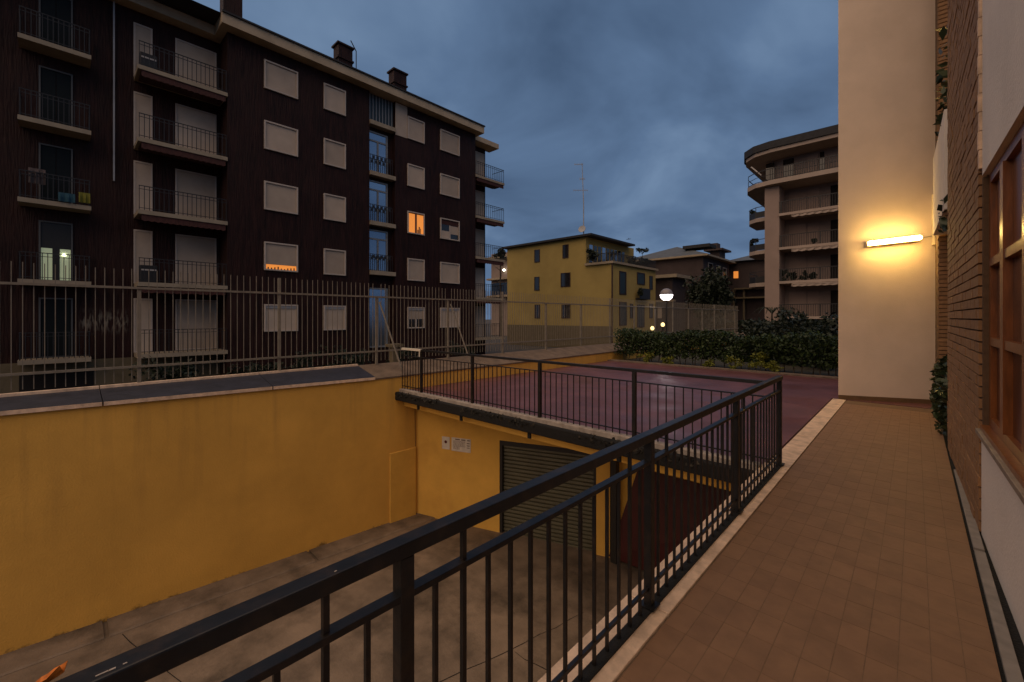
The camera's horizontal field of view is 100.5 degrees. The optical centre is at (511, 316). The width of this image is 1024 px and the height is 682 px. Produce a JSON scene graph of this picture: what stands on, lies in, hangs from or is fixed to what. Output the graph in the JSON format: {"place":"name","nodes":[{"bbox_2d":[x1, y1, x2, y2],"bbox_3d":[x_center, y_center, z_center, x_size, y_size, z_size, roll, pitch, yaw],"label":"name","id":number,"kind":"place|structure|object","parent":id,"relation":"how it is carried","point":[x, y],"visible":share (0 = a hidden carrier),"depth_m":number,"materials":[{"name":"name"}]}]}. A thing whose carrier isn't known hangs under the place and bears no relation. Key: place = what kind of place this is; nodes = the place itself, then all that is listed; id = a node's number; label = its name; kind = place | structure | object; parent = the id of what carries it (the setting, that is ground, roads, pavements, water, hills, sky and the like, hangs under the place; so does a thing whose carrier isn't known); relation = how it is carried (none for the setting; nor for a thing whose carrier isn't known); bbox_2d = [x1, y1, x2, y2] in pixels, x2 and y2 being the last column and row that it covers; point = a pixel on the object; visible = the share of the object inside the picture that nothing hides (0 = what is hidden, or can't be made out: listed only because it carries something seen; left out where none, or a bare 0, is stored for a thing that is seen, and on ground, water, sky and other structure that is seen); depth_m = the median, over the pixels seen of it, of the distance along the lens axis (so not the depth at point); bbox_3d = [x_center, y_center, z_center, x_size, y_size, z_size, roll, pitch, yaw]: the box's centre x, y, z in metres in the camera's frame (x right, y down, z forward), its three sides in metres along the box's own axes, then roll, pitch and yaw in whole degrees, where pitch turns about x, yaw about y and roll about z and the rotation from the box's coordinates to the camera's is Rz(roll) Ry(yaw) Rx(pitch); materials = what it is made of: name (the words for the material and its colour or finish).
{"place":"outdoors","nodes":[
{"label":"outdoors","id":0,"kind":"place"},
{"bbox_2d":[0,0,504,393],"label":"apartment block","id":1,"kind":"structure","parent":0,"point":[226,142],"depth_m":20.17,"materials":[{"name":"brick"}]},
{"bbox_2d":[28,167,45,184],"bbox_3d":[-17.789,-5.273,15.966,0.089,0.562,0.440,0,0,43],"label":"laundry","id":2,"kind":"object","parent":1,"relation":"hanging from","point":[39,180],"visible":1,"depth_m":15.96,"materials":[{"name":"fabric"}]},
{"bbox_2d":[39,298,72,357],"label":"french door","id":3,"kind":"structure","parent":1,"relation":"in","point":[49,302],"depth_m":16.86,"materials":[{"name":"grey"}]},
{"bbox_2d":[39,220,72,280],"bbox_3d":[-18.014,-2.578,16.841,0.120,2.345,0.922,0,0,43],"label":"french door","id":4,"kind":"structure","parent":1,"relation":"in","point":[59,236],"depth_m":16.86,"materials":[{"name":"grey"}]},
{"bbox_2d":[39,143,72,203],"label":"french door","id":5,"kind":"structure","parent":1,"relation":"in","point":[56,161],"depth_m":16.84,"materials":[{"name":"grey"}]},
{"bbox_2d":[39,65,72,126],"bbox_3d":[-18.021,-8.578,16.847,0.058,2.345,0.922,0,0,43],"label":"french door","id":6,"kind":"structure","parent":1,"relation":"in","point":[54,83],"depth_m":16.84,"materials":[{"name":"grey"}]},
{"bbox_2d":[39,0,72,48],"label":"french door","id":7,"kind":"structure","parent":1,"relation":"in","point":[60,9],"depth_m":16.88,"materials":[{"name":"grey"}]},
{"bbox_2d":[58,192,74,202],"bbox_3d":[-17.143,-4.599,16.416,0.089,0.333,0.456,0,0,43],"label":"laundry","id":8,"kind":"object","parent":1,"relation":"hanging from","point":[66,197],"visible":1,"depth_m":16.40,"materials":[{"name":"blue fabric"}]},
{"bbox_2d":[134,298,152,351],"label":"shuttered door","id":9,"kind":"structure","parent":1,"relation":"in","point":[144,302],"depth_m":18.79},
{"bbox_2d":[134,229,152,282],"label":"shuttered door","id":10,"kind":"structure","parent":1,"relation":"in","point":[143,240],"depth_m":18.71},
{"bbox_2d":[134,160,152,213],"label":"shuttered door","id":11,"kind":"structure","parent":1,"relation":"in","point":[143,173],"depth_m":18.74,"materials":[{"name":"plastic"}]},
{"bbox_2d":[134,91,152,143],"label":"shuttered door","id":12,"kind":"structure","parent":1,"relation":"in","point":[143,103],"depth_m":18.74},
{"bbox_2d":[134,22,152,74],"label":"shuttered door","id":13,"kind":"structure","parent":1,"relation":"in","point":[143,33],"depth_m":18.71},
{"bbox_2d":[140,265,157,282],"bbox_3d":[-15.634,-1.825,18.314,0.515,0.749,0.570,0,0,43],"label":"condenser","id":14,"kind":"object","parent":1,"relation":"on","point":[146,272],"visible":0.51,"depth_m":18.11,"materials":[{"name":"black"}]},
{"bbox_2d":[140,51,157,69],"bbox_3d":[-15.634,-10.825,18.314,0.515,0.749,0.570,0,0,43],"label":"condenser","id":15,"kind":"object","parent":1,"relation":"on","point":[147,59],"visible":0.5,"depth_m":18.14,"materials":[{"name":"black"}]},
{"bbox_2d":[175,299,215,349],"bbox_3d":[-14.911,0.368,20.143,0.048,2.357,1.580,0,0,43],"label":"shuttered door","id":16,"kind":"structure","parent":1,"relation":"in","point":[202,306],"depth_m":20.09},
{"bbox_2d":[175,234,215,284],"bbox_3d":[-14.911,-2.631,20.143,0.048,2.357,1.580,0,0,43],"label":"shuttered door","id":17,"kind":"structure","parent":1,"relation":"in","point":[197,249],"depth_m":20.09,"materials":[{"name":"plastic"}]},
{"bbox_2d":[175,168,215,219],"bbox_3d":[-14.911,-5.632,20.143,0.048,2.357,1.580,0,0,43],"label":"shuttered door","id":18,"kind":"structure","parent":1,"relation":"in","point":[185,181],"depth_m":20.09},
{"bbox_2d":[175,103,215,153],"bbox_3d":[-14.911,-8.632,20.143,0.048,2.357,1.580,0,0,43],"label":"shuttered door","id":19,"kind":"structure","parent":1,"relation":"in","point":[198,118],"depth_m":20.09,"materials":[{"name":"plastic"}]},
{"bbox_2d":[175,38,215,88],"bbox_3d":[-14.911,-11.632,20.143,0.048,2.357,1.580,0,0,43],"label":"shuttered door","id":20,"kind":"structure","parent":1,"relation":"in","point":[184,48],"depth_m":20.09,"materials":[{"name":"plastic"}]},
{"bbox_2d":[264,304,297,331],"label":"window","id":21,"kind":"structure","parent":1,"relation":"in","point":[288,307],"depth_m":21.65,"materials":[{"name":"metal"}]},
{"bbox_2d":[264,241,297,271],"bbox_3d":[-11.695,-3.025,21.622,0.088,1.410,1.581,0,0,43],"label":"window","id":22,"kind":"structure","parent":1,"relation":"in","point":[280,255],"depth_m":21.61,"materials":[{"name":"grey"}]},
{"bbox_2d":[264,180,297,214],"bbox_3d":[-11.695,-6.025,21.622,0.088,1.410,1.581,0,0,43],"label":"window","id":23,"kind":"structure","parent":1,"relation":"in","point":[278,197],"depth_m":21.61,"materials":[{"name":"plastic"}]},
{"bbox_2d":[264,120,297,156],"bbox_3d":[-11.695,-9.025,21.622,0.088,1.410,1.581,0,0,43],"label":"window","id":24,"kind":"structure","parent":1,"relation":"in","point":[279,138],"depth_m":21.61,"materials":[{"name":"plastic"}]},
{"bbox_2d":[264,59,297,99],"bbox_3d":[-11.695,-12.025,21.622,0.088,1.410,1.581,0,0,43],"label":"window","id":25,"kind":"structure","parent":1,"relation":"in","point":[278,78],"depth_m":21.61,"materials":[{"name":"plastic"}]},
{"bbox_2d":[323,305,345,329],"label":"window","id":26,"kind":"structure","parent":1,"relation":"in","point":[341,309],"depth_m":23.63,"materials":[{"name":"metal"}]},
{"bbox_2d":[323,248,345,275],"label":"window","id":27,"kind":"structure","parent":1,"relation":"in","point":[334,261],"depth_m":23.62,"materials":[{"name":"plastic"}]},
{"bbox_2d":[323,193,345,222],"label":"window","id":28,"kind":"structure","parent":1,"relation":"in","point":[334,207],"depth_m":23.62,"materials":[{"name":"plastic"}]},
{"bbox_2d":[323,138,345,169],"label":"window","id":29,"kind":"structure","parent":1,"relation":"in","point":[334,152],"depth_m":23.62,"materials":[{"name":"plastic"}]},
{"bbox_2d":[323,83,345,115],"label":"window","id":30,"kind":"structure","parent":1,"relation":"in","point":[334,98],"depth_m":23.62,"materials":[{"name":"plastic"}]},
{"bbox_2d":[369,288,387,347],"bbox_3d":[-8.153,0.048,25.878,0.088,3.597,1.300,0,0,43],"label":"stair window","id":31,"kind":"structure","parent":1,"relation":"in","point":[382,328],"depth_m":25.97,"materials":[{"name":"glass"}]},
{"bbox_2d":[369,130,392,175],"bbox_3d":[-8.004,-9.900,25.820,0.383,2.500,1.501,0,0,43],"label":"stair window","id":32,"kind":"structure","parent":1,"relation":"in","point":[379,161],"depth_m":25.83,"materials":[{"name":"glass"}]},
{"bbox_2d":[369,180,392,223],"bbox_3d":[-8.004,-6.950,25.820,0.383,2.500,1.501,0,0,43],"label":"stair window","id":33,"kind":"structure","parent":1,"relation":"in","point":[379,210],"depth_m":25.83,"materials":[{"name":"glass"}]},
{"bbox_2d":[369,229,392,271],"bbox_3d":[-8.004,-4.000,25.820,0.383,2.500,1.501,0,0,43],"label":"stair window","id":34,"kind":"structure","parent":1,"relation":"in","point":[379,258],"depth_m":25.83,"materials":[{"name":"blue glass"}]},
{"bbox_2d":[407,307,424,327],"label":"window","id":35,"kind":"structure","parent":1,"relation":"in","point":[408,308],"depth_m":27.42,"materials":[{"name":"metal"}]},
{"bbox_2d":[407,258,424,280],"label":"window","id":36,"kind":"structure","parent":1,"relation":"in","point":[415,267],"depth_m":27.45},
{"bbox_2d":[407,211,424,235],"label":"window","id":37,"kind":"structure","parent":1,"relation":"in","point":[415,223],"depth_m":27.45,"materials":[{"name":"orange"}]},
{"bbox_2d":[407,163,424,189],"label":"window","id":38,"kind":"structure","parent":1,"relation":"in","point":[415,174],"depth_m":27.45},
{"bbox_2d":[407,116,424,143],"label":"window","id":39,"kind":"structure","parent":1,"relation":"in","point":[415,127],"depth_m":27.45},
{"bbox_2d":[440,308,459,327],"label":"window","id":40,"kind":"structure","parent":1,"relation":"in","point":[442,310],"depth_m":29.45,"materials":[{"name":"metal"}]},
{"bbox_2d":[440,262,459,283],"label":"window","id":41,"kind":"structure","parent":1,"relation":"in","point":[449,272],"depth_m":29.45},
{"bbox_2d":[440,217,459,240],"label":"window","id":42,"kind":"structure","parent":1,"relation":"in","point":[448,231],"depth_m":29.45,"materials":[{"name":"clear glass"}]},
{"bbox_2d":[440,173,459,198],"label":"window","id":43,"kind":"structure","parent":1,"relation":"in","point":[449,185],"depth_m":29.45,"materials":[{"name":"plastic"}]},
{"bbox_2d":[440,129,459,155],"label":"window","id":44,"kind":"structure","parent":1,"relation":"in","point":[449,142],"depth_m":29.45,"materials":[{"name":"plastic"}]},
{"bbox_2d":[475,306,483,336],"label":"shuttered door","id":45,"kind":"structure","parent":1,"relation":"in","point":[479,308],"depth_m":33.24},
{"bbox_2d":[475,268,483,296],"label":"shuttered door","id":46,"kind":"structure","parent":1,"relation":"in","point":[479,272],"depth_m":33.24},
{"bbox_2d":[475,229,483,256],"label":"shuttered door","id":47,"kind":"structure","parent":1,"relation":"in","point":[479,234],"depth_m":33.24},
{"bbox_2d":[475,190,483,216],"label":"shuttered door","id":48,"kind":"structure","parent":1,"relation":"in","point":[479,196],"depth_m":33.24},
{"bbox_2d":[475,151,483,176],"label":"shuttered door","id":49,"kind":"structure","parent":1,"relation":"in","point":[479,168],"depth_m":33.24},
{"bbox_2d":[0,513,643,681],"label":"driveway","id":50,"kind":"structure","parent":0,"point":[80,649],"depth_m":6.25,"materials":[{"name":"concrete"}]},
{"bbox_2d":[36,661,67,681],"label":"dry leaf","id":51,"kind":"object","parent":50,"relation":"on","point":[54,673],"visible":1,"depth_m":0.75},
{"bbox_2d":[404,402,730,563],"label":"garage wall","id":52,"kind":"structure","parent":50,"relation":"on","point":[450,481],"depth_m":9.33,"materials":[{"name":"yellow paint"}]},
{"bbox_2d":[452,437,470,452],"bbox_3d":[-1.131,2.845,9.462,0.480,0.300,0.010,0,0,22],"label":"notice board","id":53,"kind":"object","parent":52,"relation":"attached to","point":[461,445],"visible":1,"depth_m":9.45,"materials":[{"name":"white"}]},
{"bbox_2d":[500,440,595,550],"bbox_3d":[0.725,3.671,8.817,2.066,2.058,0.150,0,0,22],"label":"roller shutter","id":54,"kind":"object","parent":52,"relation":"attached to","point":[520,463],"visible":0.46,"depth_m":8.84,"materials":[{"name":"black metal"}]},
{"bbox_2d":[609,469,730,569],"bbox_3d":[3.091,3.696,7.246,3.076,1.775,0.209,0,0,40],"label":"overhead door","id":55,"kind":"structure","parent":52,"relation":"attached to","point":[624,538],"depth_m":7.51,"materials":[{"name":"metal"}]},
{"bbox_2d":[609,469,730,569],"bbox_3d":[3.092,3.696,7.247,3.076,1.768,0.199,0,0,40],"label":"door leaf","id":56,"kind":"structure","parent":55,"relation":"in","point":[624,520],"depth_m":7.51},
{"bbox_2d":[386,343,403,362],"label":"gate pillar","id":57,"kind":"structure","parent":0,"point":[392,356],"depth_m":14.55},
{"bbox_2d":[486,252,506,335],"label":"block","id":58,"kind":"structure","parent":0,"point":[495,275],"depth_m":73.78,"materials":[{"name":"white"}]},
{"bbox_2d":[491,282,506,294],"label":"window","id":59,"kind":"structure","parent":58,"relation":"in","point":[496,289],"depth_m":73.92,"materials":[{"name":"glass"}]},
{"bbox_2d":[194,0,837,319],"label":"sky","id":60,"kind":"structure","parent":0,"point":[660,104],"materials":[{"name":"blue"}]},
{"bbox_2d":[485,325,561,353],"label":"courtyard","id":61,"kind":"structure","parent":0,"point":[516,349],"depth_m":44.56,"materials":[{"name":"concrete"}]},
{"bbox_2d":[126,356,200,381],"bbox_3d":[-13.013,2.327,16.098,1.756,1.797,2.258,0,0,43],"label":"courtyard shrub","id":62,"kind":"object","parent":61,"relation":"on","point":[171,374],"visible":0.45,"depth_m":16.09,"materials":[{"name":"green plant"}]},
{"bbox_2d":[226,362,284,373],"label":"courtyard shrub","id":63,"kind":"object","parent":61,"relation":"on","point":[259,369],"visible":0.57,"depth_m":17.85,"materials":[{"name":"green plant"}]},
{"bbox_2d":[287,344,343,368],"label":"courtyard shrub","id":64,"kind":"object","parent":61,"relation":"on","point":[309,362],"visible":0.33,"depth_m":19.76,"materials":[{"name":"green plant"}]},
{"bbox_2d":[328,345,371,364],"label":"courtyard shrub","id":65,"kind":"object","parent":61,"relation":"on","point":[342,357],"visible":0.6,"depth_m":20.92,"materials":[{"name":"green plant"}]},
{"bbox_2d":[493,248,505,336],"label":"broadleaf tree","id":66,"kind":"object","parent":61,"relation":"on","point":[499,254],"visible":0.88,"depth_m":67.70,"materials":[{"name":"green plant"}]},
{"bbox_2d":[656,274,691,335],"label":"annex","id":67,"kind":"object","parent":61,"relation":"on","point":[674,283],"visible":0.41,"depth_m":51.73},
{"bbox_2d":[682,265,736,320],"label":"broadleaf tree","id":68,"kind":"object","parent":61,"relation":"on","point":[710,289],"visible":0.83,"depth_m":40.87,"materials":[{"name":"green plant"}]},
{"bbox_2d":[502,233,657,347],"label":"yellow house","id":69,"kind":"structure","parent":0,"point":[549,269],"depth_m":44.73,"materials":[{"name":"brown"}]},
{"bbox_2d":[561,272,569,286],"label":"window","id":70,"kind":"structure","parent":69,"relation":"in","point":[565,277],"depth_m":44.27,"materials":[{"name":"grey"}]},
{"bbox_2d":[619,271,626,294],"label":"window","id":71,"kind":"structure","parent":69,"relation":"in","point":[622,275],"depth_m":41.99,"materials":[{"name":"grey"}]},
{"bbox_2d":[619,302,626,325],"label":"window","id":72,"kind":"structure","parent":69,"relation":"in","point":[624,309],"depth_m":42.14,"materials":[{"name":"grey"}]},
{"bbox_2d":[637,304,644,326],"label":"window","id":73,"kind":"structure","parent":69,"relation":"in","point":[640,310],"depth_m":44.76,"materials":[{"name":"grey"}]},
{"bbox_2d":[395,359,931,483],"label":"terrace","id":74,"kind":"structure","parent":0,"point":[807,399],"depth_m":8.21,"materials":[{"name":"tile"}]},
{"bbox_2d":[401,348,772,461],"bbox_3d":[0.168,1.147,7.095,7.266,0.914,0.048,0,0,43],"label":"terrace railing","id":75,"kind":"object","parent":74,"relation":"on","point":[634,381],"visible":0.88,"depth_m":6.41,"materials":[{"name":"metal"}]},
{"bbox_2d":[761,360,783,371],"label":"shrub","id":76,"kind":"object","parent":74,"relation":"on","point":[775,367],"visible":0.99,"depth_m":12.52,"materials":[{"name":"green plant"}]},
{"bbox_2d":[838,0,934,403],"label":"end wall","id":77,"kind":"structure","parent":74,"relation":"on","point":[886,152],"depth_m":8.30,"materials":[{"name":"paint"}]},
{"bbox_2d":[864,235,921,246],"bbox_3d":[7.298,-1.454,8.176,0.824,0.160,0.232,0,0,19],"label":"wall lamp","id":78,"kind":"object","parent":77,"relation":"attached to","point":[893,241],"visible":1,"depth_m":8.11,"materials":[{"name":"beige plastic"}]},
{"bbox_2d":[931,194,935,244],"bbox_3d":[7.979,-1.833,8.004,0.115,0.964,0.108,0,0,19],"label":"junction box","id":79,"kind":"object","parent":77,"relation":"attached to","point":[933,239],"visible":0.33,"depth_m":8.04,"materials":[{"name":"beige plastic"}]},
{"bbox_2d":[637,243,736,329],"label":"brown house","id":80,"kind":"structure","parent":0,"point":[692,260],"depth_m":55.55,"materials":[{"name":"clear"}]},
{"bbox_2d":[729,256,764,322],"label":"block","id":81,"kind":"structure","parent":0,"point":[748,302],"depth_m":59.58,"materials":[{"name":"brown"}]},
{"bbox_2d":[537,399,1001,681],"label":"walkway","id":82,"kind":"structure","parent":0,"point":[838,550],"depth_m":2.65,"materials":[{"name":"tile"}]},
{"bbox_2d":[55,375,784,681],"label":"walkway railing","id":83,"kind":"object","parent":82,"relation":"on","point":[147,661],"visible":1,"depth_m":1.63,"materials":[{"name":"metal"}]},
{"bbox_2d":[929,354,948,435],"bbox_3d":[6.422,1.152,6.117,0.626,1.198,2.456,0,0,43],"label":"bush","id":84,"kind":"object","parent":82,"relation":"on","point":[938,398],"visible":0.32,"depth_m":5.90,"materials":[{"name":"green plant"}]},
{"bbox_2d":[933,0,1023,643],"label":"brick house","id":85,"kind":"structure","parent":82,"relation":"on","point":[978,168],"depth_m":3.20,"materials":[{"name":"brick"}]},
{"bbox_2d":[933,26,947,236],"bbox_3d":[6.394,-2.517,6.072,0.582,2.741,2.130,0,0,43],"label":"ivy","id":86,"kind":"object","parent":85,"relation":"attached to","point":[943,73],"visible":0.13,"depth_m":5.88,"materials":[{"name":"green plant"}]},
{"bbox_2d":[980,122,1023,487],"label":"window","id":87,"kind":"structure","parent":85,"relation":"in","point":[1005,429],"depth_m":2.70,"materials":[{"name":"brown wood"}]},
{"bbox_2d":[946,448,1023,681],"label":"drain channel","id":88,"kind":"object","parent":82,"relation":"in","point":[1008,644],"visible":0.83,"depth_m":2.44,"materials":[{"name":"grey stone"}]},
{"bbox_2d":[627,347,947,447],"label":"garden ground","id":89,"kind":"structure","parent":0,"point":[788,367],"depth_m":14.69,"materials":[{"name":"soil"}]},
{"bbox_2d":[0,332,746,654],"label":"retaining wall","id":90,"kind":"structure","parent":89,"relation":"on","point":[117,499],"depth_m":6.81,"materials":[{"name":"paint"}]},
{"bbox_2d":[0,261,738,389],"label":"picket fence","id":91,"kind":"object","parent":90,"relation":"on","point":[138,366],"visible":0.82,"depth_m":9.18,"materials":[{"name":"metal"}]},
{"bbox_2d":[660,288,672,333],"bbox_3d":[7.243,0.187,19.989,0.584,3.046,0.584,0,0,43],"label":"street lamp","id":92,"kind":"object","parent":89,"relation":"on","point":[666,294],"visible":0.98,"depth_m":19.83,"materials":[{"name":"glass"}]},
{"bbox_2d":[613,327,837,375],"bbox_3d":[7.726,1.030,13.374,9.649,1.373,1.280,0,0,43],"label":"hedge","id":93,"kind":"object","parent":89,"relation":"on","point":[661,343],"visible":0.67,"depth_m":13.63,"materials":[{"name":"green plant"}]},
{"bbox_2d":[725,355,744,368],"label":"shrub","id":94,"kind":"object","parent":89,"relation":"on","point":[731,360],"visible":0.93,"depth_m":13.26,"materials":[{"name":"green plant"}]},
{"bbox_2d":[734,319,768,351],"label":"garden shrub","id":95,"kind":"object","parent":89,"relation":"on","point":[749,326],"visible":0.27,"depth_m":17.12,"materials":[{"name":"green plant"}]},
{"bbox_2d":[746,351,770,370],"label":"shrub","id":96,"kind":"object","parent":89,"relation":"on","point":[759,357],"visible":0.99,"depth_m":12.83,"materials":[{"name":"green plant"}]},
{"bbox_2d":[704,319,835,335],"bbox_3d":[21.653,0.972,29.088,16.724,1.702,1.535,0,0,43],"label":"boundary hedge","id":97,"kind":"object","parent":89,"relation":"on","point":[739,325],"visible":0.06,"depth_m":32.36,"materials":[{"name":"green plant"}]},
{"bbox_2d":[751,307,808,362],"bbox_3d":[9.775,0.666,15.566,1.877,2.104,1.906,0,0,29],"label":"garden shrub","id":98,"kind":"object","parent":89,"relation":"on","point":[784,320],"visible":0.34,"depth_m":15.40,"materials":[{"name":"green plant"}]},
{"bbox_2d":[784,319,829,363],"bbox_3d":[10.448,0.876,14.855,1.448,1.668,1.500,0,0,-28],"label":"garden shrub","id":99,"kind":"object","parent":89,"relation":"on","point":[816,323],"visible":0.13,"depth_m":14.92,"materials":[{"name":"green plant"}]},
{"bbox_2d":[799,309,837,369],"bbox_3d":[10.233,0.731,13.796,1.351,1.964,1.502,0,0,-5],"label":"garden shrub","id":100,"kind":"object","parent":89,"relation":"on","point":[827,330],"visible":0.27,"depth_m":13.67,"materials":[{"name":"green plant"}]},
{"bbox_2d":[744,124,837,322],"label":"pink apartment building","id":101,"kind":"structure","parent":0,"point":[794,193],"depth_m":37.88,"materials":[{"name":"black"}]},
{"bbox_2d":[789,291,805,315],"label":"shuttered door","id":102,"kind":"structure","parent":101,"relation":"in","point":[794,297],"depth_m":38.71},
{"bbox_2d":[789,257,805,280],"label":"shuttered door","id":103,"kind":"structure","parent":101,"relation":"in","point":[799,262],"depth_m":38.71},
{"bbox_2d":[789,223,805,245],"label":"shuttered door","id":104,"kind":"structure","parent":101,"relation":"in","point":[799,228],"depth_m":38.71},
{"bbox_2d":[789,190,805,211],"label":"shuttered door","id":105,"kind":"structure","parent":101,"relation":"in","point":[799,194],"depth_m":38.71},
{"bbox_2d":[808,291,818,315],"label":"shuttered door","id":106,"kind":"structure","parent":101,"relation":"in","point":[813,296],"depth_m":37.89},
{"bbox_2d":[808,256,818,279],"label":"shuttered door","id":107,"kind":"structure","parent":101,"relation":"in","point":[813,261],"depth_m":37.85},
{"bbox_2d":[808,222,818,243],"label":"shuttered door","id":108,"kind":"structure","parent":101,"relation":"in","point":[814,226],"depth_m":37.89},
{"bbox_2d":[808,188,818,208],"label":"shuttered door","id":109,"kind":"structure","parent":101,"relation":"in","point":[811,192],"depth_m":37.89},
{"bbox_2d":[831,290,837,314],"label":"shuttered door","id":110,"kind":"structure","parent":101,"relation":"in","point":[834,293],"depth_m":36.87,"materials":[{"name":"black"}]},
{"bbox_2d":[831,254,837,278],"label":"shuttered door","id":111,"kind":"structure","parent":101,"relation":"in","point":[834,258],"depth_m":36.87,"materials":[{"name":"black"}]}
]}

